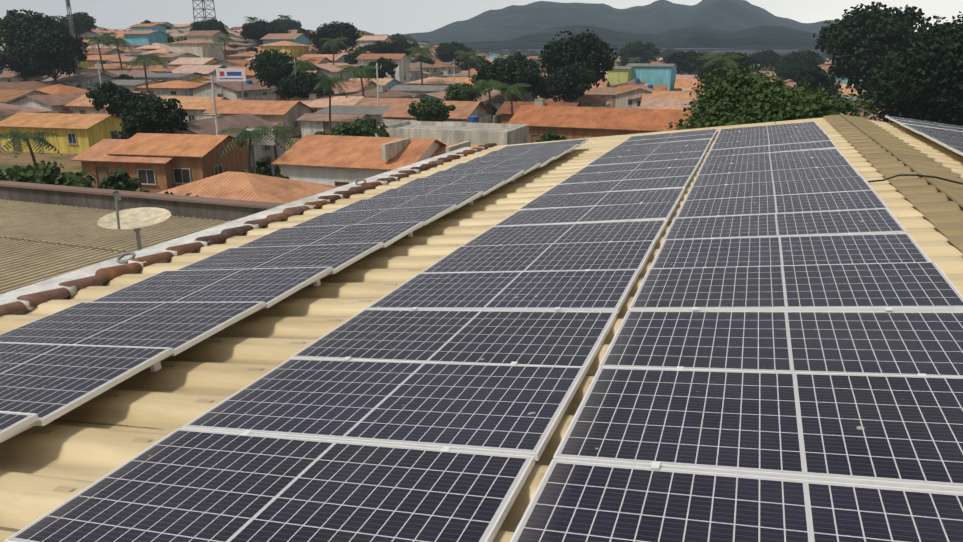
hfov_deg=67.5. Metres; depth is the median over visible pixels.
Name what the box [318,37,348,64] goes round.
palm
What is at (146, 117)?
tree
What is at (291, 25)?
tree
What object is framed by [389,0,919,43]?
mountain
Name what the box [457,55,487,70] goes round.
tree
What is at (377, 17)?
sky
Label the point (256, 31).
tree
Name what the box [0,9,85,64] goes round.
tree
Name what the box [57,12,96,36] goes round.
tree
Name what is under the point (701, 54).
tree
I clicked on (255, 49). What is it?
tree
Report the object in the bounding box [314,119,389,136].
bush
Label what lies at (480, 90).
palm
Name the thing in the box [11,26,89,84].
tree
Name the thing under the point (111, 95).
tree
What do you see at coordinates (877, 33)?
tree
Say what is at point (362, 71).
palm
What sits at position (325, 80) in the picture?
palm
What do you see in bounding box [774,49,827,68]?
tree
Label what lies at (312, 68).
tree
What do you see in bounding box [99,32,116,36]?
house
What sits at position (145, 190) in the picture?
bush
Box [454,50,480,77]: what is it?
palm
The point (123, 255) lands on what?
ring
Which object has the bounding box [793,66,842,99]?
tree
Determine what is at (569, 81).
tree
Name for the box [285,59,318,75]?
palm
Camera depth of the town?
85.51 m
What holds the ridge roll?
on the ridge cap
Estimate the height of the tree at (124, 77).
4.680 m
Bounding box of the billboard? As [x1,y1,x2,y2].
[216,68,245,99]
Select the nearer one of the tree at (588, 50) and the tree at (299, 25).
the tree at (588, 50)
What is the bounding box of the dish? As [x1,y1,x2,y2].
[97,191,170,250]
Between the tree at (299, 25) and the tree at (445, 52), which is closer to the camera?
the tree at (445, 52)
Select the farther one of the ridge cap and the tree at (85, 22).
the tree at (85, 22)
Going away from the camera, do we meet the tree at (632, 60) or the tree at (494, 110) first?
the tree at (494, 110)
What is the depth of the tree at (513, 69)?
103.01 m
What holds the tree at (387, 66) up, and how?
on the ground
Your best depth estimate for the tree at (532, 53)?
695.96 m
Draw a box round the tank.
[469,115,478,122]
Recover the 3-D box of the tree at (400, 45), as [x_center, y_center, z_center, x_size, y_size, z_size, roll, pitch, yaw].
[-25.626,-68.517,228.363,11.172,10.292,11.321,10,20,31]
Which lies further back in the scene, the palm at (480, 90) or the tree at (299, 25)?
the tree at (299, 25)
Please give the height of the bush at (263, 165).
3.630 m
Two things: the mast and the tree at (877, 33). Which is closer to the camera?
the tree at (877, 33)
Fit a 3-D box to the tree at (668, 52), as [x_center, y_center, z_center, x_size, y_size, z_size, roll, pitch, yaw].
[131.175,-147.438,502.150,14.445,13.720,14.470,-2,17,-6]
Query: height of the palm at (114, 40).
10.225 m
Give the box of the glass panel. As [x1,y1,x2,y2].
[0,115,962,541]
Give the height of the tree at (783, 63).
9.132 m
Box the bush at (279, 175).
[273,173,288,178]
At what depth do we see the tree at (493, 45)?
838.86 m
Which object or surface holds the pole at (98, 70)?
on the ground
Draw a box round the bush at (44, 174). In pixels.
[0,160,96,187]
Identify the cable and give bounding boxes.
[868,174,962,184]
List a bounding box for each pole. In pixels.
[95,62,101,83]
[201,75,222,134]
[375,63,378,105]
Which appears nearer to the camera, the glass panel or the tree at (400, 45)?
the glass panel
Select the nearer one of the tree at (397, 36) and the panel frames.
the panel frames
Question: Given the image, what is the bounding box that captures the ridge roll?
[840,113,962,207]
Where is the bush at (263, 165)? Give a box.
[241,155,280,175]
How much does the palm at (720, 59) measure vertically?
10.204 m
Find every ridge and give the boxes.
[430,41,820,50]
[505,25,922,47]
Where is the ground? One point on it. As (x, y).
(8, 159)
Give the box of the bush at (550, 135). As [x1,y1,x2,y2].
[536,129,567,141]
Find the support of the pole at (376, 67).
on the ground
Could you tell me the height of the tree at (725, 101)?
8.588 m
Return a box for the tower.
[192,0,215,21]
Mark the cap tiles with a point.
(33, 300)
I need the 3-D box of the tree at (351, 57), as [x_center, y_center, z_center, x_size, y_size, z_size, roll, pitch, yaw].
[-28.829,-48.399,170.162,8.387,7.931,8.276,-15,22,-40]
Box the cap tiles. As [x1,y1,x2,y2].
[0,143,496,316]
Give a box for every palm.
[0,129,62,169]
[83,35,115,70]
[95,35,132,69]
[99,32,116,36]
[121,53,165,92]
[214,36,237,59]
[218,126,288,172]
[241,123,299,173]
[244,16,258,21]
[277,15,293,25]
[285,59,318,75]
[313,76,350,131]
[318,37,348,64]
[336,65,380,95]
[404,46,436,84]
[452,85,489,99]
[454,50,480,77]
[472,78,506,122]
[485,82,531,117]
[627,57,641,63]
[697,53,745,78]
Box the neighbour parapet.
[0,180,283,249]
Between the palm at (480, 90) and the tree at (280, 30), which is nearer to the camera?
the palm at (480, 90)
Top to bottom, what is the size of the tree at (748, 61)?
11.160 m
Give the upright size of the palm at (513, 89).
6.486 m
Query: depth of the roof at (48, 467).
5.58 m
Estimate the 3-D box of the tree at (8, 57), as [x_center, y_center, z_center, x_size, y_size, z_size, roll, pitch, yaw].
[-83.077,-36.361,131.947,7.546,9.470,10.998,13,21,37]
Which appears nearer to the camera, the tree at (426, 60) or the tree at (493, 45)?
the tree at (426, 60)
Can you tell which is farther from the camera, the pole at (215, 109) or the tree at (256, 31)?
the tree at (256, 31)
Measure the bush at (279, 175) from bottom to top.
3.943 m
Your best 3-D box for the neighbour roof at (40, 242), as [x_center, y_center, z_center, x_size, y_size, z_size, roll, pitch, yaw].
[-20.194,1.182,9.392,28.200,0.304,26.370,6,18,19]
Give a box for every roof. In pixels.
[0,117,962,541]
[0,199,229,293]
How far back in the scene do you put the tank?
78.15 m
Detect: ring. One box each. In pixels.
[117,252,135,263]
[355,179,365,184]
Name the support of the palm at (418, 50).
on the ground
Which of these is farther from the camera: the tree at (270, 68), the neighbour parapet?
the tree at (270, 68)
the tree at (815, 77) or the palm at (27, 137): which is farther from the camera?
the tree at (815, 77)
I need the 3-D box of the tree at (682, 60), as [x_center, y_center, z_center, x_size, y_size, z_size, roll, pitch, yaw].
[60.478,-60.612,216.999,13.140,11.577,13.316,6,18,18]
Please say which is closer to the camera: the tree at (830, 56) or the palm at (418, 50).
the palm at (418, 50)
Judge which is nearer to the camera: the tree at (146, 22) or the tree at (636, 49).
the tree at (636, 49)
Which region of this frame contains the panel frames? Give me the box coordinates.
[0,115,962,541]
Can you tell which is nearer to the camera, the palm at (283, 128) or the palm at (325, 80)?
the palm at (283, 128)
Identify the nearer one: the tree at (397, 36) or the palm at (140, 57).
the palm at (140, 57)
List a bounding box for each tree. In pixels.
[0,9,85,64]
[0,46,47,80]
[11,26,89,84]
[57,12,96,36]
[85,80,152,116]
[113,74,141,79]
[113,95,188,138]
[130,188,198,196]
[140,20,153,23]
[167,35,174,42]
[190,18,229,33]
[239,19,277,46]
[245,47,258,51]
[245,49,305,100]
[268,21,290,32]
[274,70,333,100]
[275,27,287,33]
[278,19,296,29]
[292,20,301,29]
[297,29,311,38]
[302,64,319,70]
[309,21,363,53]
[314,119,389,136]
[342,49,370,64]
[351,57,397,77]
[360,44,371,50]
[369,40,398,53]
[387,39,416,55]
[391,33,406,40]
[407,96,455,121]
[410,56,435,64]
[435,43,462,65]
[443,41,469,61]
[443,82,481,100]
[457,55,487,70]
[469,52,546,100]
[485,103,497,117]
[489,43,499,52]
[526,50,538,55]
[526,83,544,100]
[536,62,600,102]
[537,29,618,93]
[617,41,662,66]
[659,49,673,57]
[660,50,705,74]
[664,65,878,130]
[686,50,710,63]
[694,51,763,88]
[750,48,781,70]
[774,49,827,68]
[774,60,805,77]
[775,62,807,80]
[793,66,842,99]
[813,1,955,103]
[825,51,842,60]
[852,11,962,125]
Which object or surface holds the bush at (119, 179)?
on the ground
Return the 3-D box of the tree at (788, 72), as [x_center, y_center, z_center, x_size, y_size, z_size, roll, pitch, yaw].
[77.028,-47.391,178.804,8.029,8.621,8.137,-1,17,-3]
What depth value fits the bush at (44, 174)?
31.78 m
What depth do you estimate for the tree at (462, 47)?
246.20 m
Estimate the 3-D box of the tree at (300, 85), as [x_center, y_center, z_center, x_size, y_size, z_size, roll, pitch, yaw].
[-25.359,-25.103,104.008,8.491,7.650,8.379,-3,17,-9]
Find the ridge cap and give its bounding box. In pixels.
[823,115,962,253]
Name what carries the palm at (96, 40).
on the ground
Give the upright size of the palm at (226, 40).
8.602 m
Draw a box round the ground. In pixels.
[0,48,825,178]
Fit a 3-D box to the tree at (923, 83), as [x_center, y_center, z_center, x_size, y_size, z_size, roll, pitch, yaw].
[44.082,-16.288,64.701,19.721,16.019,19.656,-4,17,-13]
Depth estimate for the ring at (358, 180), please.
15.03 m
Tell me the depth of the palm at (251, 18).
270.93 m
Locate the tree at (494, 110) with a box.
[485,103,497,117]
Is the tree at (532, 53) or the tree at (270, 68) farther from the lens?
the tree at (532, 53)
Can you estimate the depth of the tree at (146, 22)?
291.92 m
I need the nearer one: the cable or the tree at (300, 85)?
the cable
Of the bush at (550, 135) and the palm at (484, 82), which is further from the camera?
the palm at (484, 82)
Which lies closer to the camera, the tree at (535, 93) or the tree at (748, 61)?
the tree at (535, 93)
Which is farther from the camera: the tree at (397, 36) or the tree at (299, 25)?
the tree at (397, 36)
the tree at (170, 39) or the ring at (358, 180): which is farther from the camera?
the tree at (170, 39)
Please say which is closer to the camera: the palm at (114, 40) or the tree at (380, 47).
the palm at (114, 40)
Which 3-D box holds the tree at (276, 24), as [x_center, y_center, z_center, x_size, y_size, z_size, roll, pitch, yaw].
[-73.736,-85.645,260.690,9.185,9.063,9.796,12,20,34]
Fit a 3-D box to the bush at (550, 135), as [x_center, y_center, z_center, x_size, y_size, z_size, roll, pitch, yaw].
[6.594,-10.538,64.295,3.926,4.176,3.562,-1,17,-2]
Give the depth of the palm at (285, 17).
305.79 m
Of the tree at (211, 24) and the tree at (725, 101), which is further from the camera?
the tree at (211, 24)
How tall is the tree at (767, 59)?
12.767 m
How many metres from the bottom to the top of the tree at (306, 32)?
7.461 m
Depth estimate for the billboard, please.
91.43 m
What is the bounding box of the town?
[0,20,925,203]
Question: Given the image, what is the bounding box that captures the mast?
[65,0,81,87]
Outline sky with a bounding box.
[0,0,962,34]
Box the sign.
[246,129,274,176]
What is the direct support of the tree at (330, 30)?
on the ground
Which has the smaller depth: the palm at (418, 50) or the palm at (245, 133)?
the palm at (245, 133)
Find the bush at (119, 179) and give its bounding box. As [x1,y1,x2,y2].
[92,167,142,190]
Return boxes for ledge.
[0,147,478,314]
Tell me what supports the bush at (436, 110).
on the ground
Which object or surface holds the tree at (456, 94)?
on the ground

